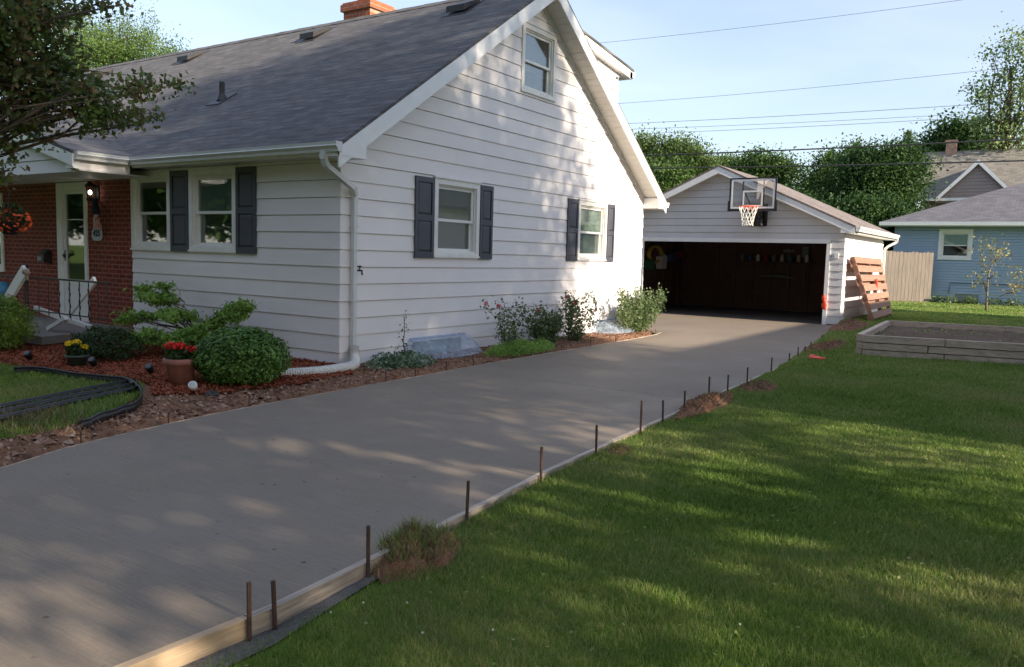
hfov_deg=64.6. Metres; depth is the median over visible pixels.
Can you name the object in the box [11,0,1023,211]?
sky
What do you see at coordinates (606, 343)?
form board
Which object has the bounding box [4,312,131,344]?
porch
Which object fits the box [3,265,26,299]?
leaning board
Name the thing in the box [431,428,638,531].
form board
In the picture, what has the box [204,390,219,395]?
dark stone
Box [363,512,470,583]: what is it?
grassy clod
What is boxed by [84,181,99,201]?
wall lamp
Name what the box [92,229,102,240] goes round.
house number plaque
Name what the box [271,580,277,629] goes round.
steel stake
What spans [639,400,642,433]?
steel stake
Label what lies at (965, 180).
tan house
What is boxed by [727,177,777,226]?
basketball hoop
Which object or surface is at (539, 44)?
window
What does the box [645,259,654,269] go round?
storage tin
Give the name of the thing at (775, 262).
wall shelf
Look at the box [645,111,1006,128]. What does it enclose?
power line
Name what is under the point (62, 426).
front lawn
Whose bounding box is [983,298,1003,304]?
weed clump
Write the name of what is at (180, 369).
terracotta pot
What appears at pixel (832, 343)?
dirt patch
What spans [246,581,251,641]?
steel stake
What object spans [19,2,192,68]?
broadleaf tree
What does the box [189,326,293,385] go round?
boxwood shrub
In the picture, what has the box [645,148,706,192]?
bushy tree
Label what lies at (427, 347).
basement window
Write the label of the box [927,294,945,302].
weed clump
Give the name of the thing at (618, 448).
clod
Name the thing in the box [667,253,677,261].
storage box
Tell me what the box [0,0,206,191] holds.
crab apple tree
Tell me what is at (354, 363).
drain pipe
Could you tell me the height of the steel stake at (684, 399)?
0.338 m
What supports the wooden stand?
on the porch
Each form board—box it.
[0,430,137,468]
[114,615,246,666]
[138,381,390,430]
[245,548,388,635]
[393,354,540,380]
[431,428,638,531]
[544,330,660,353]
[639,381,745,429]
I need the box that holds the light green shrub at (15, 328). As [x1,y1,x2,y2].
[0,293,41,350]
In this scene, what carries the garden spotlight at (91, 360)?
on the mulch bed at (203, 392)
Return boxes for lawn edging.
[14,366,142,429]
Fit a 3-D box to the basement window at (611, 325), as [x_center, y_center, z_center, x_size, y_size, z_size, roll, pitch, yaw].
[2.058,-0.150,17.444,0.004,0.200,1.000,5,7,34]
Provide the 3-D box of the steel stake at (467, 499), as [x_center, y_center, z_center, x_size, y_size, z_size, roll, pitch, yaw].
[-0.273,1.060,4.917,0.028,0.337,0.020,-3,7,-38]
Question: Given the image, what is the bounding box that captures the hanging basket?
[0,172,32,234]
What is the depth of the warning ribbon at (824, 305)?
21.33 m
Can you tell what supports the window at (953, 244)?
in the blue house at (958, 225)
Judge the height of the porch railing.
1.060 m
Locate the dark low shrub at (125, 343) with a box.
[62,325,148,360]
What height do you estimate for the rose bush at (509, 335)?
0.929 m
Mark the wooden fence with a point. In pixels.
(920, 290)
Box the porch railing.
[0,263,109,322]
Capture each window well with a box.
[412,337,479,359]
[592,321,632,333]
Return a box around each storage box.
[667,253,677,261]
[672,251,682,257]
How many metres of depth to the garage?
23.93 m
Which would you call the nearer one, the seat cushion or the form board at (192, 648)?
the form board at (192, 648)
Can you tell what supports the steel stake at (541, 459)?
on the lawn at (542, 627)
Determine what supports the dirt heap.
on the lawn at (542, 627)
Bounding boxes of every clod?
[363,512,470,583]
[601,439,635,457]
[739,377,777,391]
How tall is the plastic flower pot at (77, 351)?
0.362 m
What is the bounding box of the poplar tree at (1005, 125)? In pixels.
[947,11,1023,151]
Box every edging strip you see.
[0,378,135,408]
[0,382,138,413]
[0,386,137,421]
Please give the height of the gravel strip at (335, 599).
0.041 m
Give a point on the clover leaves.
(726, 523)
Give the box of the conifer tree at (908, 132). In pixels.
[902,129,923,206]
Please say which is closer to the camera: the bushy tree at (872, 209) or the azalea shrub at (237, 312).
the azalea shrub at (237, 312)
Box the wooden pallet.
[849,256,891,320]
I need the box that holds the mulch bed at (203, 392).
[1,340,352,394]
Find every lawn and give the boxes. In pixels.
[0,365,138,438]
[228,293,1023,666]
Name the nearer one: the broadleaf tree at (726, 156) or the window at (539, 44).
the window at (539, 44)
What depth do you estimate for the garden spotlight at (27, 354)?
10.49 m
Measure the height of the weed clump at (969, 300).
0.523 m
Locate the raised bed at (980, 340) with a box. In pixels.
[855,320,1023,364]
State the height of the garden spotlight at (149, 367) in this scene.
0.193 m
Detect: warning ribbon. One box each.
[809,354,825,359]
[821,295,826,309]
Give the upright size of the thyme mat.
0.256 m
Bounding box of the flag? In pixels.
[91,195,101,228]
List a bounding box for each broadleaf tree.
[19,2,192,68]
[632,119,737,175]
[706,150,746,168]
[716,141,812,188]
[768,133,876,200]
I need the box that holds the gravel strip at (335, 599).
[181,574,375,666]
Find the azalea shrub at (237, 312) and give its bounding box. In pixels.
[109,280,260,348]
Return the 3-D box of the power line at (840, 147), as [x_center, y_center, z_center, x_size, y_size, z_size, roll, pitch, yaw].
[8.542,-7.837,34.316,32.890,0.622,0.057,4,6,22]
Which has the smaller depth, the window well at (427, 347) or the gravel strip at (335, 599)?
the gravel strip at (335, 599)
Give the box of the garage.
[640,165,899,324]
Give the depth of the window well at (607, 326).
17.36 m
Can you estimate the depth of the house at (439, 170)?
13.19 m
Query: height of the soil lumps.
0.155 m
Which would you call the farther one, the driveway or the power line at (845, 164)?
the power line at (845, 164)
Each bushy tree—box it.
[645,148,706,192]
[785,174,836,205]
[817,181,927,254]
[857,181,937,282]
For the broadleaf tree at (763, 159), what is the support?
on the lawn at (542, 627)
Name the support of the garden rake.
hanging from the garage
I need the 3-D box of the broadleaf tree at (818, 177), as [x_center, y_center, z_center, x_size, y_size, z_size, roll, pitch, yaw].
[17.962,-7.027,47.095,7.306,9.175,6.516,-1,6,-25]
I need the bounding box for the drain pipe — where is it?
[279,345,360,375]
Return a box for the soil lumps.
[0,389,285,461]
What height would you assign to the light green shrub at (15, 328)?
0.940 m
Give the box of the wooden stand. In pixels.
[34,277,96,330]
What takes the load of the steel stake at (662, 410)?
on the lawn at (542, 627)
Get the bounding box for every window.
[0,193,4,271]
[130,169,170,250]
[187,165,236,252]
[412,337,460,355]
[433,175,481,257]
[520,21,557,101]
[577,199,608,260]
[596,321,617,331]
[937,229,973,259]
[955,294,978,303]
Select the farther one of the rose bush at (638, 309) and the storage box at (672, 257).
the storage box at (672, 257)
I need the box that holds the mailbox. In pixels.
[37,249,51,262]
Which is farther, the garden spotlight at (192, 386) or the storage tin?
the storage tin
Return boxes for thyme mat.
[483,337,555,357]
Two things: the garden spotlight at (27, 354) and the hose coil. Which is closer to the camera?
the garden spotlight at (27, 354)
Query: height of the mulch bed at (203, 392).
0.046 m
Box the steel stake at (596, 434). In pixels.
[595,425,597,455]
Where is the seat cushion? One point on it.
(3, 287)
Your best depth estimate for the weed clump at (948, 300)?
34.04 m
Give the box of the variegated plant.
[362,350,436,370]
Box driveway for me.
[0,313,830,666]
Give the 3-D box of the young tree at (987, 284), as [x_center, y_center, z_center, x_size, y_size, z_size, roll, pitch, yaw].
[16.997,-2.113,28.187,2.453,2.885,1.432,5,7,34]
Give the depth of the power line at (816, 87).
60.67 m
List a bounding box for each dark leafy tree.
[802,128,960,230]
[886,103,1001,152]
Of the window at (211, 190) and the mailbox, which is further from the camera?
the mailbox
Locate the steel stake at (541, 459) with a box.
[540,446,542,482]
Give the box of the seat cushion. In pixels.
[0,281,9,296]
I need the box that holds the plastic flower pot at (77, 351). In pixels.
[64,339,89,366]
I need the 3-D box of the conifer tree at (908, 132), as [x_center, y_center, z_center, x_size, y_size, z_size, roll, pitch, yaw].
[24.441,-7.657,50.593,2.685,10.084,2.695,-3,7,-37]
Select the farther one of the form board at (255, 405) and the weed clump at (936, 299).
the weed clump at (936, 299)
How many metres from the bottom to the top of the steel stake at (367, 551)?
0.321 m
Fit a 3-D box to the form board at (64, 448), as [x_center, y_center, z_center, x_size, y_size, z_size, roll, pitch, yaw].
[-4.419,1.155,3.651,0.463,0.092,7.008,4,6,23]
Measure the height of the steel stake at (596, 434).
0.341 m
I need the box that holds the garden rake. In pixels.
[783,248,794,289]
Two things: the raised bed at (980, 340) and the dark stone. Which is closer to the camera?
the dark stone
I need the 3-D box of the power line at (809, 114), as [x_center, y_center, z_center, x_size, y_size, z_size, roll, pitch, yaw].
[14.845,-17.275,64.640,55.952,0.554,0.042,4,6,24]
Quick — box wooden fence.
[882,250,933,301]
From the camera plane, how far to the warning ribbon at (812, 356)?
13.25 m
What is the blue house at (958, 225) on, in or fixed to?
on the lawn at (542, 627)
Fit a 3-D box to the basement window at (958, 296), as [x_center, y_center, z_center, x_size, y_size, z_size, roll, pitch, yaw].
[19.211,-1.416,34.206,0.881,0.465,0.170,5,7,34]
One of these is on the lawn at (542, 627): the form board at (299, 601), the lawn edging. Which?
the form board at (299, 601)
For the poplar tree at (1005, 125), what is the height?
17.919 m
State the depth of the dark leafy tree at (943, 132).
54.39 m
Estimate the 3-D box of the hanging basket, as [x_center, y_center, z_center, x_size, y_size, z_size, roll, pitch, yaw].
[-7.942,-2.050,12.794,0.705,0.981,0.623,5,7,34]
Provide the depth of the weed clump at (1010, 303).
32.78 m
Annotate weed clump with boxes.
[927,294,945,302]
[941,295,960,302]
[960,296,980,303]
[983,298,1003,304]
[1003,299,1023,306]
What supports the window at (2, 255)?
in the house at (439, 170)
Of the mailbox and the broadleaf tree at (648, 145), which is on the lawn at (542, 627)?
the broadleaf tree at (648, 145)
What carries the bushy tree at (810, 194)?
on the lawn at (542, 627)
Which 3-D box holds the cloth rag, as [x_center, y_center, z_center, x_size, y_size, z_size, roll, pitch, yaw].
[-7.228,-0.879,12.040,0.142,0.174,0.119,5,7,34]
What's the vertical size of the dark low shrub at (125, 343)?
0.515 m
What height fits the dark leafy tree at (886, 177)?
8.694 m
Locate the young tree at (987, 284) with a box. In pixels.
[960,231,1023,309]
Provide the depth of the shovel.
26.81 m
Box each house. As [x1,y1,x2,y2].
[0,0,668,362]
[879,183,1023,304]
[915,139,1023,208]
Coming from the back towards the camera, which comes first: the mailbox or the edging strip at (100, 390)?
the mailbox
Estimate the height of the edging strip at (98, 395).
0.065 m
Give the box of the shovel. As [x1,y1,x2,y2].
[802,247,808,290]
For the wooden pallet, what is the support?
on the lawn at (542, 627)
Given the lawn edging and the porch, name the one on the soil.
the lawn edging
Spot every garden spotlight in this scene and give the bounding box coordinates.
[23,350,33,359]
[87,356,97,366]
[144,363,154,373]
[188,381,197,391]
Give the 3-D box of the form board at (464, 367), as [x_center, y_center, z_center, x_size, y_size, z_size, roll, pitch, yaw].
[-0.503,0.500,11.611,0.050,0.092,3.798,5,6,31]
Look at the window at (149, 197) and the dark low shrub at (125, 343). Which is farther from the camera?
the window at (149, 197)
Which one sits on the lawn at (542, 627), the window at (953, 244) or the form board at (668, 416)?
the form board at (668, 416)
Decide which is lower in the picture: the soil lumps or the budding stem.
the soil lumps
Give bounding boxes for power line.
[603,0,958,42]
[619,66,1019,103]
[629,101,1018,123]
[642,114,1012,133]
[644,138,1023,155]
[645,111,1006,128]
[651,160,1023,168]
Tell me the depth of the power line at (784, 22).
61.64 m
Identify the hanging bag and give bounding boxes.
[656,254,666,268]
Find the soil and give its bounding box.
[0,329,651,466]
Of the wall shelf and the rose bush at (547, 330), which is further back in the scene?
the wall shelf
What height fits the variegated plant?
0.271 m
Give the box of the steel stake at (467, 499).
[465,480,469,522]
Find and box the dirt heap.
[828,318,868,331]
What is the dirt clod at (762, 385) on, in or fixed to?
on the lawn at (542, 627)
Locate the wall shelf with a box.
[732,260,815,269]
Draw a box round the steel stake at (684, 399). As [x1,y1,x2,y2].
[683,391,685,407]
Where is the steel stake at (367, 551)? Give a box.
[366,525,369,577]
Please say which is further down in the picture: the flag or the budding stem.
the budding stem
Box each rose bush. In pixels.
[480,295,535,348]
[514,301,567,344]
[550,289,603,340]
[614,283,668,331]
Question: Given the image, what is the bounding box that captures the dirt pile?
[669,389,734,420]
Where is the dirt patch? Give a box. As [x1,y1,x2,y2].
[802,338,847,353]
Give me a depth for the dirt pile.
8.72 m
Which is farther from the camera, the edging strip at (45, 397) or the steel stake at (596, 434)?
the edging strip at (45, 397)
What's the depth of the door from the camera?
14.54 m
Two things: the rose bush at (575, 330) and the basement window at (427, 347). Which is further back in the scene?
the rose bush at (575, 330)
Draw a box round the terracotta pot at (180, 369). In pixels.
[163,342,196,385]
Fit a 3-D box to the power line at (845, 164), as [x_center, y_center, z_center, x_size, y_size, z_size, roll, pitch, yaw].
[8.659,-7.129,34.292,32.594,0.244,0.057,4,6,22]
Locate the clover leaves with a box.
[244,309,1019,666]
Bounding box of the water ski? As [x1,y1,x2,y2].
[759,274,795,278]
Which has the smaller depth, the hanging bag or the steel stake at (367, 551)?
the steel stake at (367, 551)
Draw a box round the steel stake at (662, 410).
[662,400,663,421]
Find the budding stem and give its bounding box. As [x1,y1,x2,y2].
[388,310,414,359]
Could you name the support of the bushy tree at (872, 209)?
on the lawn at (542, 627)
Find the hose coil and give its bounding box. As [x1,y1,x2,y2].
[646,245,662,263]
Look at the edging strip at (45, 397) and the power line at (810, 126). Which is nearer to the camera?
the edging strip at (45, 397)
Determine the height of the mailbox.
0.254 m
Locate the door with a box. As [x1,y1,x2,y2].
[62,190,86,321]
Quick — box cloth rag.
[22,269,30,279]
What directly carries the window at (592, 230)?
in the house at (439, 170)
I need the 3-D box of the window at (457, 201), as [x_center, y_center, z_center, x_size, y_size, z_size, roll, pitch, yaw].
[-0.903,-1.822,12.845,0.152,1.237,1.184,5,7,34]

